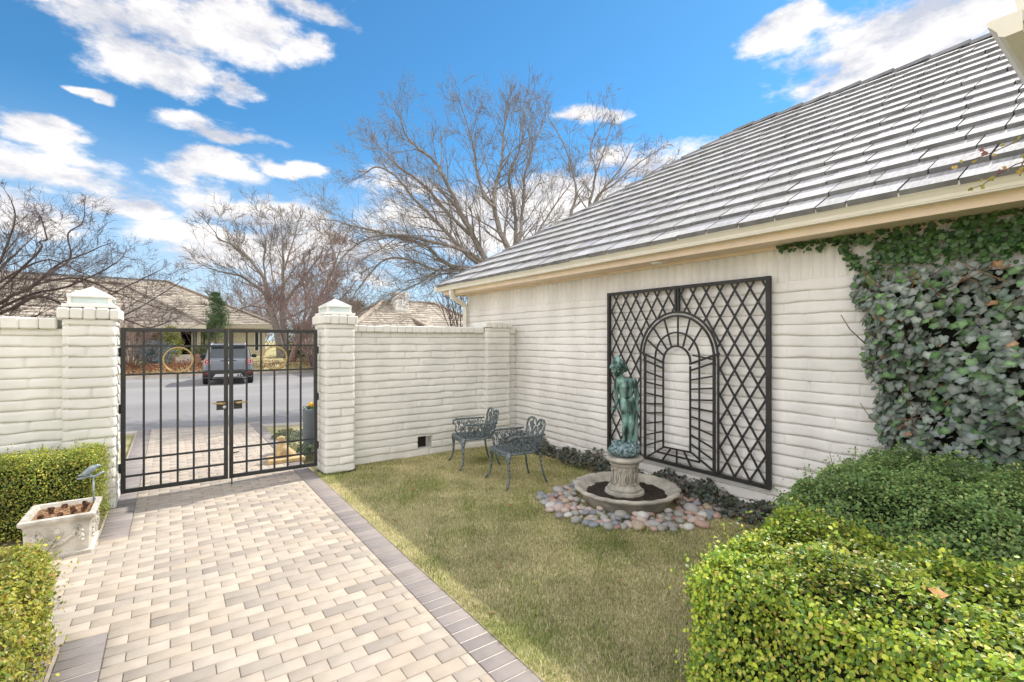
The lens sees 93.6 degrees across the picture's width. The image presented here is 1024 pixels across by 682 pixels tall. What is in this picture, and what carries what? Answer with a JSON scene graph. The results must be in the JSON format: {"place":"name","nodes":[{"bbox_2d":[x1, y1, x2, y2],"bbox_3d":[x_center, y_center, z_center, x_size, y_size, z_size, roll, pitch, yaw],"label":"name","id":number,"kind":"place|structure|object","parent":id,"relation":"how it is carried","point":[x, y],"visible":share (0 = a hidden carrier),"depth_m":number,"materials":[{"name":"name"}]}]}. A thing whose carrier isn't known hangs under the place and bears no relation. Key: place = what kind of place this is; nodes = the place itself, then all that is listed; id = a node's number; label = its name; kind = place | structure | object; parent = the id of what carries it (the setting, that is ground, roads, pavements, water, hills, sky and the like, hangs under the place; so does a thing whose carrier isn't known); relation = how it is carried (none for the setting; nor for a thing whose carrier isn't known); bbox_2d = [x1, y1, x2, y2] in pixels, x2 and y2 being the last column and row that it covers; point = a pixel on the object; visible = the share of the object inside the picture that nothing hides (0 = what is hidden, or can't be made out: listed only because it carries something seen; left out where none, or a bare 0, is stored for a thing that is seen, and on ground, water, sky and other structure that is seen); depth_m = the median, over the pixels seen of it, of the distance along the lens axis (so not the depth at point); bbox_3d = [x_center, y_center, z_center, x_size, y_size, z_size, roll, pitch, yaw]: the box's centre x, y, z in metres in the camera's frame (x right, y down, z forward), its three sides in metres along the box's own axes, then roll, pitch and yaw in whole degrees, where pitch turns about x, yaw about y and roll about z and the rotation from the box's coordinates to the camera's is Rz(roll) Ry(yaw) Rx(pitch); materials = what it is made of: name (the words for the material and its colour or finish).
{"place":"outdoors","nodes":[
{"label":"outdoors","id":0,"kind":"place"},
{"bbox_2d":[0,510,105,681],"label":"soil bed","id":1,"kind":"object","parent":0,"point":[11,543],"depth_m":4.14,"materials":[{"name":"soil"}]},
{"bbox_2d":[0,534,78,681],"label":"box hedge","id":2,"kind":"object","parent":1,"relation":"on","point":[21,624],"visible":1,"depth_m":2.42,"materials":[{"name":"green plant"}]},
{"bbox_2d":[0,437,117,542],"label":"box hedge","id":3,"kind":"object","parent":1,"relation":"on","point":[28,482],"visible":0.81,"depth_m":4.33,"materials":[{"name":"green plant"}]},
{"bbox_2d":[16,496,102,560],"bbox_3d":[-3.777,1.583,4.044,0.465,0.335,0.530,0,0,-35],"label":"planter","id":4,"kind":"object","parent":1,"relation":"on","point":[78,532],"visible":0.9,"depth_m":3.91,"materials":[{"name":"stone"}]},
{"bbox_2d":[77,464,103,501],"bbox_3d":[-3.776,1.310,4.309,0.189,0.391,0.057,0,0,-35],"label":"bird ornament","id":5,"kind":"object","parent":4,"relation":"in","point":[86,473],"visible":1,"depth_m":4.30,"materials":[{"name":"metal"}]},
{"bbox_2d":[119,346,312,374],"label":"front yard terrain","id":6,"kind":"structure","parent":0,"point":[270,352],"depth_m":28.60,"materials":[{"name":"plant"}]},
{"bbox_2d":[0,179,195,376],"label":"bare tree","id":7,"kind":"object","parent":6,"relation":"on","point":[35,279],"visible":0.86,"depth_m":9.51,"materials":[{"name":"brown plant"}]},
{"bbox_2d":[0,270,272,360],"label":"house","id":8,"kind":"structure","parent":6,"relation":"on","point":[197,311],"depth_m":31.48,"materials":[{"name":"brown wood"}]},
{"bbox_2d":[181,332,190,354],"bbox_3d":[-21.649,0.101,31.897,0.541,1.699,0.080,0,0,-35],"label":"entry door","id":9,"kind":"structure","parent":8,"relation":"in","point":[187,337],"depth_m":31.85,"materials":[{"name":"black"}]},
{"bbox_2d":[254,333,258,350],"bbox_3d":[-17.627,-0.025,33.167,0.308,1.550,0.106,0,0,-35],"label":"window","id":10,"kind":"structure","parent":8,"relation":"in","point":[256,335],"depth_m":33.11,"materials":[{"name":"black glass"}]},
{"bbox_2d":[129,339,177,365],"bbox_3d":[-18.447,0.702,24.611,2.151,1.694,2.108,0,0,4],"label":"spruce shrub","id":11,"kind":"object","parent":6,"relation":"on","point":[156,360],"visible":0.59,"depth_m":24.37,"materials":[{"name":"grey plant"}]},
{"bbox_2d":[119,293,201,369],"bbox_3d":[-19.085,-0.447,24.529,5.120,3.793,4.392,0,0,27],"label":"bare shrub","id":12,"kind":"object","parent":6,"relation":"on","point":[131,361],"visible":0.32,"depth_m":23.96,"materials":[{"name":"brown plant"}]},
{"bbox_2d":[168,355,174,364],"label":"step pier","id":13,"kind":"structure","parent":6,"relation":"on","point":[171,361],"depth_m":25.21,"materials":[{"name":"brown stone"}]},
{"bbox_2d":[162,325,184,357],"bbox_3d":[-18.639,0.145,26.419,1.416,2.015,1.597,0,0,-35],"label":"conifer shrub","id":14,"kind":"object","parent":6,"relation":"on","point":[170,337],"visible":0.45,"depth_m":26.22,"materials":[{"name":"green plant"}]},
{"bbox_2d":[175,354,191,364],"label":"entry steps","id":15,"kind":"structure","parent":6,"relation":"on","point":[183,357],"depth_m":26.15,"materials":[{"name":"concrete"}]},
{"bbox_2d":[195,354,200,362],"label":"step pier","id":16,"kind":"structure","parent":6,"relation":"on","point":[197,358],"depth_m":25.89,"materials":[{"name":"red stone"}]},
{"bbox_2d":[187,341,210,359],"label":"evergreen shrub","id":17,"kind":"object","parent":6,"relation":"on","point":[200,350],"visible":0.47,"depth_m":27.64,"materials":[{"name":"green plant"}]},
{"bbox_2d":[119,358,309,374],"bbox_3d":[-15.016,1.348,26.589,10.976,0.749,2.141,0,0,-42],"label":"ground cover","id":18,"kind":"object","parent":6,"relation":"on","point":[172,366],"visible":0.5,"depth_m":24.39,"materials":[{"name":"brown plant"}]},
{"bbox_2d":[195,291,237,343],"bbox_3d":[-18.554,-0.921,30.061,2.496,4.385,2.399,0,0,-35],"label":"pine tree","id":19,"kind":"object","parent":6,"relation":"on","point":[215,319],"visible":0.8,"depth_m":29.88,"materials":[{"name":"green plant"}]},
{"bbox_2d":[155,229,313,342],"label":"bare shrub","id":20,"kind":"object","parent":6,"relation":"on","point":[252,302],"visible":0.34,"depth_m":43.07,"materials":[{"name":"brown plant"}]},
{"bbox_2d":[169,180,375,357],"bbox_3d":[-14.539,-4.548,31.484,11.954,12.830,7.838,0,0,-8],"label":"bare tree","id":21,"kind":"object","parent":6,"relation":"on","point":[279,339],"visible":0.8,"depth_m":30.83,"materials":[{"name":"brown plant"}]},
{"bbox_2d":[273,323,314,356],"bbox_3d":[-14.328,0.284,33.049,4.141,3.076,3.980,0,0,-35],"label":"evergreen shrub","id":22,"kind":"object","parent":6,"relation":"on","point":[298,355],"visible":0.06,"depth_m":32.47,"materials":[{"name":"green plant"}]},
{"bbox_2d":[235,259,369,367],"bbox_3d":[-11.081,-1.796,26.734,6.242,6.637,8.461,0,0,-15],"label":"bare shrub","id":23,"kind":"object","parent":6,"relation":"on","point":[309,356],"visible":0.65,"depth_m":26.59,"materials":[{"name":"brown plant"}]},
{"bbox_2d":[240,211,374,361],"bbox_3d":[-11.678,-2.917,29.754,8.165,9.120,6.177,0,0,9],"label":"bare tree","id":24,"kind":"object","parent":6,"relation":"on","point":[294,349],"visible":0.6,"depth_m":28.95,"materials":[{"name":"brown plant"}]},
{"bbox_2d":[293,292,462,353],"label":"house","id":25,"kind":"structure","parent":6,"relation":"on","point":[428,317],"depth_m":30.37,"materials":[{"name":"brown wood"}]},
{"bbox_2d":[119,371,313,431],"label":"road","id":26,"kind":"structure","parent":0,"point":[134,404],"depth_m":14.39,"materials":[{"name":"asphalt"}]},
{"bbox_2d":[200,343,256,383],"bbox_3d":[-12.534,0.949,21.280,2.200,1.702,4.270,0,0,-30],"label":"parked car","id":27,"kind":"object","parent":26,"relation":"on","point":[217,358],"visible":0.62,"depth_m":19.60,"materials":[{"name":"grey paint"}]},
{"bbox_2d":[355,164,528,326],"bbox_3d":[-2.992,-4.123,24.289,8.570,9.207,8.806,0,0,-35],"label":"bare shrub","id":28,"kind":"object","parent":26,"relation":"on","point":[455,304],"visible":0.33,"depth_m":23.78,"materials":[{"name":"plant"}]},
{"bbox_2d":[44,422,488,681],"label":"path bedding","id":29,"kind":"object","parent":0,"point":[50,668],"visible":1,"depth_m":3.24,"materials":[{"name":"sand"}]},
{"bbox_2d":[51,641,102,681],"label":"joint sand","id":30,"kind":"structure","parent":29,"relation":"on","point":[77,666],"depth_m":2.54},
{"bbox_2d":[356,529,540,681],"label":"joint sand","id":31,"kind":"structure","parent":29,"relation":"on","point":[463,629],"depth_m":2.88,"materials":[{"name":"sand"}]},
{"bbox_2d":[18,423,541,681],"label":"paved path","id":32,"kind":"structure","parent":0,"point":[354,605],"depth_m":3.31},
{"bbox_2d":[119,341,703,681],"bbox_3d":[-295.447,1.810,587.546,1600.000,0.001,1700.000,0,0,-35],"label":"ground","id":33,"kind":"structure","parent":0,"point":[129,439],"depth_m":7.97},
{"bbox_2d":[0,316,62,459],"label":"garden wall","id":34,"kind":"structure","parent":33,"relation":"on","point":[31,368],"depth_m":4.74,"materials":[{"name":"brick"}]},
{"bbox_2d":[56,307,123,509],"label":"gate pillar","id":35,"kind":"structure","parent":33,"relation":"on","point":[91,372],"depth_m":4.92,"materials":[{"name":"brick"}]},
{"bbox_2d":[61,287,120,309],"bbox_3d":[-4.454,-0.454,5.103,0.430,0.232,0.490,0,0,-35],"label":"pillar lamp","id":36,"kind":"object","parent":35,"relation":"on","point":[92,297],"visible":0.94,"depth_m":4.96,"materials":[{"name":"white metal"}]},
{"bbox_2d":[118,328,227,493],"bbox_3d":[-3.850,0.767,5.510,1.034,1.815,0.109,0,0,-35],"label":"gate leaf","id":37,"kind":"object","parent":35,"relation":"attached to","point":[221,405],"visible":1,"depth_m":5.50,"materials":[{"name":"paint"}]},
{"bbox_2d":[119,422,302,435],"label":"kerb","id":38,"kind":"structure","parent":33,"relation":"on","point":[129,433],"depth_m":10.08,"materials":[{"name":"concrete"}]},
{"bbox_2d":[119,370,313,378],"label":"kerb","id":39,"kind":"structure","parent":33,"relation":"on","point":[165,376],"depth_m":23.50,"materials":[{"name":"concrete"}]},
{"bbox_2d":[265,436,304,464],"bbox_3d":[-3.295,1.597,6.983,0.483,0.438,0.320,0,0,-35],"label":"dog statue","id":40,"kind":"object","parent":33,"relation":"on","point":[281,449],"visible":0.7,"depth_m":6.90,"materials":[{"name":"stone"}]},
{"bbox_2d":[271,428,299,439],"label":"plant","id":41,"kind":"object","parent":33,"relation":"on","point":[284,433],"visible":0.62,"depth_m":8.57,"materials":[{"name":"green plant"}]},
{"bbox_2d":[286,429,302,444],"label":"plant","id":42,"kind":"object","parent":33,"relation":"on","point":[293,436],"visible":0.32,"depth_m":8.09,"materials":[{"name":"green plant"}]},
{"bbox_2d":[279,278,318,336],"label":"bare tree","id":43,"kind":"object","parent":33,"relation":"on","point":[298,296],"visible":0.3,"depth_m":69.94,"materials":[{"name":"brown plant"}]},
{"bbox_2d":[294,443,313,457],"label":"plant","id":44,"kind":"object","parent":33,"relation":"on","point":[309,448],"visible":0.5,"depth_m":7.24,"materials":[{"name":"green plant"}]},
{"bbox_2d":[302,402,313,449],"bbox_3d":[-3.176,1.366,7.740,0.365,0.768,0.360,0,0,30],"label":"tall pot","id":45,"kind":"object","parent":33,"relation":"on","point":[308,421],"visible":0.44,"depth_m":7.58,"materials":[{"name":"ceramic"}]},
{"bbox_2d":[312,315,357,473],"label":"gate pillar","id":46,"kind":"structure","parent":33,"relation":"on","point":[335,391],"depth_m":6.36,"materials":[{"name":"brick"}]},
{"bbox_2d":[229,329,318,484],"bbox_3d":[-2.997,0.805,6.117,1.039,1.890,0.109,0,0,-35],"label":"gate leaf","id":47,"kind":"object","parent":46,"relation":"attached to","point":[237,404],"visible":1,"depth_m":6.08,"materials":[{"name":"paint"}]},
{"bbox_2d":[315,299,354,315],"bbox_3d":[-2.419,-0.454,6.563,0.400,0.232,0.510,0,0,-35],"label":"pillar lamp","id":48,"kind":"object","parent":46,"relation":"on","point":[334,307],"visible":0.96,"depth_m":6.42,"materials":[{"name":"white metal"}]},
{"bbox_2d":[250,301,458,344],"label":"distant woods","id":49,"kind":"object","parent":33,"relation":"on","point":[289,326],"visible":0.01,"depth_m":78.28,"materials":[{"name":"brown plant"}]},
{"bbox_2d":[354,322,515,465],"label":"garden wall","id":50,"kind":"structure","parent":33,"relation":"on","point":[418,390],"depth_m":7.32,"materials":[{"name":"brick"}]},
{"bbox_2d":[276,61,595,325],"bbox_3d":[-1.633,-3.363,13.819,8.938,10.449,6.149,0,0,1],"label":"bare tree","id":51,"kind":"object","parent":33,"relation":"on","point":[468,230],"visible":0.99,"depth_m":14.05,"materials":[{"name":"brown plant"}]},
{"bbox_2d":[0,0,1016,340],"label":"sky","id":52,"kind":"structure","parent":0,"point":[147,106],"materials":[{"name":"blue"}]},
{"bbox_2d":[315,446,762,681],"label":"lawn","id":53,"kind":"structure","parent":0,"point":[672,506],"depth_m":3.72,"materials":[{"name":"plant"}]},
{"bbox_2d":[317,466,355,474],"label":"ground cover","id":54,"kind":"object","parent":53,"relation":"on","point":[319,471],"visible":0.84,"depth_m":6.34,"materials":[{"name":"green plant"}]},
{"bbox_2d":[448,407,499,471],"bbox_3d":[-0.527,1.363,6.791,0.622,0.770,0.621,0,0,-22],"label":"garden chair","id":55,"kind":"object","parent":53,"relation":"on","point":[461,437],"visible":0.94,"depth_m":6.70,"materials":[{"name":"metal"}]},
{"bbox_2d":[485,416,547,490],"bbox_3d":[0.064,1.363,5.960,0.622,0.770,0.620,0,0,-27],"label":"garden chair","id":56,"kind":"object","parent":53,"relation":"on","point":[514,447],"visible":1,"depth_m":5.90,"materials":[{"name":"metal"}]},
{"bbox_2d":[536,495,543,500],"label":"pebble","id":57,"kind":"object","parent":53,"relation":"on","point":[539,497],"visible":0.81,"depth_m":5.23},
{"bbox_2d":[540,499,548,504],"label":"pebble","id":58,"kind":"object","parent":53,"relation":"on","point":[543,501],"visible":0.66,"depth_m":5.08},
{"bbox_2d":[545,506,554,512],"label":"pebble","id":59,"kind":"object","parent":53,"relation":"on","point":[549,509],"visible":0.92,"depth_m":4.86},
{"bbox_2d":[545,502,555,507],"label":"pebble","id":60,"kind":"object","parent":53,"relation":"on","point":[548,504],"visible":0.56,"depth_m":4.97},
{"bbox_2d":[553,486,563,492],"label":"pebble","id":61,"kind":"object","parent":53,"relation":"on","point":[556,489],"visible":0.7,"depth_m":5.51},
{"bbox_2d":[553,503,564,512],"bbox_3d":[0.477,1.719,4.926,0.140,0.090,0.115,-17,11,-37],"label":"pebble","id":62,"kind":"object","parent":53,"relation":"on","point":[557,507],"visible":0.71,"depth_m":4.88,"materials":[{"name":"stone"}]},
{"bbox_2d":[555,512,563,518],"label":"pebble","id":63,"kind":"object","parent":53,"relation":"on","point":[559,515],"visible":0.96,"depth_m":4.70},
{"bbox_2d":[561,507,569,512],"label":"pebble","id":64,"kind":"object","parent":53,"relation":"on","point":[564,509],"visible":0.75,"depth_m":4.84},
{"bbox_2d":[564,512,572,517],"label":"pebble","id":65,"kind":"object","parent":53,"relation":"on","point":[567,514],"visible":0.93,"depth_m":4.71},
{"bbox_2d":[571,510,579,515],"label":"pebble","id":66,"kind":"object","parent":53,"relation":"on","point":[576,512],"visible":0.67,"depth_m":4.76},
{"bbox_2d":[571,516,581,523],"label":"pebble","id":67,"kind":"object","parent":53,"relation":"on","point":[577,520],"visible":0.96,"depth_m":4.57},
{"bbox_2d":[582,519,591,526],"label":"pebble","id":68,"kind":"object","parent":53,"relation":"on","point":[585,522],"visible":0.84,"depth_m":4.51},
{"bbox_2d":[588,521,598,527],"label":"pebble","id":69,"kind":"object","parent":53,"relation":"on","point":[592,524],"visible":0.93,"depth_m":4.47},
{"bbox_2d":[603,521,613,530],"bbox_3d":[0.891,1.719,4.441,0.101,0.074,0.127,13,2,5],"label":"pebble","id":70,"kind":"object","parent":53,"relation":"on","point":[607,525],"visible":0.89,"depth_m":4.40,"materials":[{"name":"stone"}]},
{"bbox_2d":[610,513,622,521],"bbox_3d":[1.004,1.716,4.641,0.122,0.080,0.142,-9,16,-22],"label":"pebble","id":71,"kind":"object","parent":53,"relation":"on","point":[612,516],"visible":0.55,"depth_m":4.61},
{"bbox_2d":[614,510,627,518],"bbox_3d":[1.052,1.680,4.638,0.134,0.071,0.110,8,13,-1],"label":"pebble","id":72,"kind":"object","parent":71,"relation":"on","point":[621,514],"visible":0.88,"depth_m":4.61,"materials":[{"name":"stone"}]},
{"bbox_2d":[620,523,627,529],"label":"pebble","id":73,"kind":"object","parent":53,"relation":"on","point":[624,526],"visible":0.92,"depth_m":4.43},
{"bbox_2d":[574,471,681,515],"bbox_3d":[1.244,1.672,5.237,1.132,0.196,1.145,0,0,-35],"label":"fountain basin","id":74,"kind":"object","parent":53,"relation":"on","point":[660,495],"visible":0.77,"depth_m":5.09,"materials":[{"name":"stone"}]},
{"bbox_2d":[605,453,644,498],"bbox_3d":[1.226,1.461,5.236,0.428,0.408,0.428,0,0,-35],"label":"pedestal","id":75,"kind":"object","parent":74,"relation":"on","point":[624,481],"visible":0.95,"depth_m":5.11,"materials":[{"name":"stone"}]},
{"bbox_2d":[607,354,641,457],"bbox_3d":[1.220,0.711,5.231,0.382,1.123,0.338,0,0,-35],"label":"statue","id":76,"kind":"object","parent":75,"relation":"on","point":[628,446],"visible":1,"depth_m":5.16,"materials":[{"name":"teal metal"}]},
{"bbox_2d":[633,520,644,531],"bbox_3d":[1.173,1.719,4.452,0.114,0.075,0.153,-8,1,10],"label":"pebble","id":77,"kind":"object","parent":53,"relation":"on","point":[639,525],"visible":0.94,"depth_m":4.41,"materials":[{"name":"stone"}]},
{"bbox_2d":[501,431,777,525],"bbox_3d":[1.350,1.623,6.086,0.462,0.291,5.002,0,0,-35],"label":"ivy ground cover","id":78,"kind":"object","parent":53,"relation":"on","point":[730,512],"visible":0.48,"depth_m":5.22,"materials":[{"name":"green plant"}]},
{"bbox_2d":[635,516,647,521],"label":"pebble","id":79,"kind":"object","parent":53,"relation":"on","point":[640,519],"visible":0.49,"depth_m":4.55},
{"bbox_2d":[637,511,648,518],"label":"pebble","id":80,"kind":"object","parent":79,"relation":"on","point":[643,514],"visible":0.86,"depth_m":4.56,"materials":[{"name":"stone"}]},
{"bbox_2d":[533,449,759,526],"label":"leaf litter","id":81,"kind":"object","parent":53,"relation":"on","point":[589,471],"visible":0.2,"depth_m":6.65,"materials":[{"name":"brown plant"}]},
{"bbox_2d":[647,520,660,526],"bbox_3d":[1.333,1.723,4.511,0.139,0.064,0.104,3,2,24],"label":"pebble","id":82,"kind":"object","parent":53,"relation":"on","point":[653,523],"visible":0.65,"depth_m":4.48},
{"bbox_2d":[650,526,657,531],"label":"pebble","id":83,"kind":"object","parent":53,"relation":"on","point":[654,528],"visible":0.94,"depth_m":4.38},
{"bbox_2d":[657,524,667,531],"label":"pebble","id":84,"kind":"object","parent":53,"relation":"on","point":[662,527],"visible":0.95,"depth_m":4.38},
{"bbox_2d":[667,523,678,528],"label":"pebble","id":85,"kind":"object","parent":53,"relation":"on","point":[669,525],"visible":0.76,"depth_m":4.44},
{"bbox_2d":[670,527,677,532],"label":"pebble","id":86,"kind":"object","parent":53,"relation":"on","point":[674,529],"visible":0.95,"depth_m":4.38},
{"bbox_2d":[672,510,684,516],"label":"pebble","id":87,"kind":"object","parent":53,"relation":"on","point":[679,513],"visible":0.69,"depth_m":4.73,"materials":[{"name":"stone"}]},
{"bbox_2d":[675,517,684,523],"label":"pebble","id":88,"kind":"object","parent":53,"relation":"on","point":[680,520],"visible":0.92,"depth_m":4.57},
{"bbox_2d":[683,523,694,530],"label":"pebble","id":89,"kind":"object","parent":53,"relation":"on","point":[689,526],"visible":0.9,"depth_m":4.40,"materials":[{"name":"stone"}]},
{"bbox_2d":[684,511,694,515],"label":"pebble","id":90,"kind":"object","parent":53,"relation":"on","point":[689,512],"visible":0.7,"depth_m":4.78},
{"bbox_2d":[683,503,699,511],"bbox_3d":[1.825,1.715,4.889,0.146,0.104,0.177,-2,13,-17],"label":"pebble","id":91,"kind":"object","parent":53,"relation":"on","point":[690,507],"visible":0.63,"depth_m":4.85,"materials":[{"name":"stone"}]},
{"bbox_2d":[687,516,698,523],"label":"pebble","id":92,"kind":"object","parent":53,"relation":"on","point":[691,519],"visible":0.7,"depth_m":4.58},
{"bbox_2d":[697,511,707,517],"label":"pebble","id":93,"kind":"object","parent":53,"relation":"on","point":[703,513],"visible":0.71,"depth_m":4.72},
{"bbox_2d":[694,519,710,528],"bbox_3d":[1.782,1.721,4.497,0.149,0.069,0.118,11,9,27],"label":"pebble","id":94,"kind":"object","parent":53,"relation":"on","point":[699,523],"visible":0.98,"depth_m":4.46,"materials":[{"name":"stone"}]},
{"bbox_2d":[704,510,715,516],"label":"pebble","id":95,"kind":"object","parent":53,"relation":"on","point":[711,512],"visible":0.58,"depth_m":4.76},
{"bbox_2d":[713,513,721,518],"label":"pebble","id":96,"kind":"object","parent":53,"relation":"on","point":[717,516],"visible":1,"depth_m":4.70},
{"bbox_2d":[434,0,1023,513],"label":"house","id":97,"kind":"structure","parent":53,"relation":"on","point":[884,150],"depth_m":5.13,"materials":[{"name":"paint"}]},
{"bbox_2d":[607,276,771,489],"bbox_3d":[1.925,0.416,5.585,0.087,2.096,2.140,0,0,-35],"label":"wall trellis","id":98,"kind":"object","parent":97,"relation":"attached to","point":[767,485],"depth_m":5.23,"materials":[{"name":"paint"}]},
{"bbox_2d":[776,208,1023,490],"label":"ivy","id":99,"kind":"object","parent":97,"relation":"attached to","point":[947,343],"visible":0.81,"depth_m":3.45,"materials":[{"name":"green plant"}]},
{"bbox_2d":[951,136,1023,190],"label":"ivy strand","id":100,"kind":"object","parent":97,"relation":"attached to","point":[998,172],"visible":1,"depth_m":2.95,"materials":[{"name":"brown plant"}]},
{"bbox_2d":[517,83,679,214],"bbox_3d":[3.537,-4.287,18.755,7.355,12.273,4.194,0,0,-17],"label":"bare tree","id":101,"kind":"object","parent":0,"point":[605,187],"visible":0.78,"depth_m":18.99,"materials":[{"name":"brown plant"}]},
{"label":"soil bed","id":102,"kind":"structure","parent":0,"visible":0},
{"bbox_2d":[668,493,1023,681],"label":"box hedge","id":103,"kind":"object","parent":102,"relation":"on","point":[817,601],"visible":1,"depth_m":1.83,"materials":[{"name":"green plant"}]},
{"bbox_2d":[928,587,948,598],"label":"dead leaf","id":104,"kind":"object","parent":103,"relation":"on","point":[939,591],"visible":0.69,"depth_m":1.70,"materials":[{"name":"plant"}]},
{"bbox_2d":[756,436,1023,589],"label":"box hedge","id":105,"kind":"object","parent":102,"relation":"on","point":[979,512],"visible":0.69,"depth_m":2.65,"materials":[{"name":"green plant"}]},
{"label":"pebble","id":106,"kind":"object","parent":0,"visible":0},
{"bbox_2d":[693,500,701,505],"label":"pebble","id":107,"kind":"object","parent":106,"relation":"on","point":[696,502],"visible":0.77,"depth_m":4.93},
{"label":"pebble","id":108,"kind":"object","parent":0,"visible":0},
{"bbox_2d":[581,509,589,514],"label":"pebble","id":109,"kind":"object","parent":108,"relation":"on","point":[585,512],"visible":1,"depth_m":4.70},
{"label":"pebble","id":110,"kind":"object","parent":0,"visible":0},
{"bbox_2d":[664,508,671,512],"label":"pebble","id":111,"kind":"object","parent":110,"relation":"on","point":[667,510],"visible":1,"depth_m":4.73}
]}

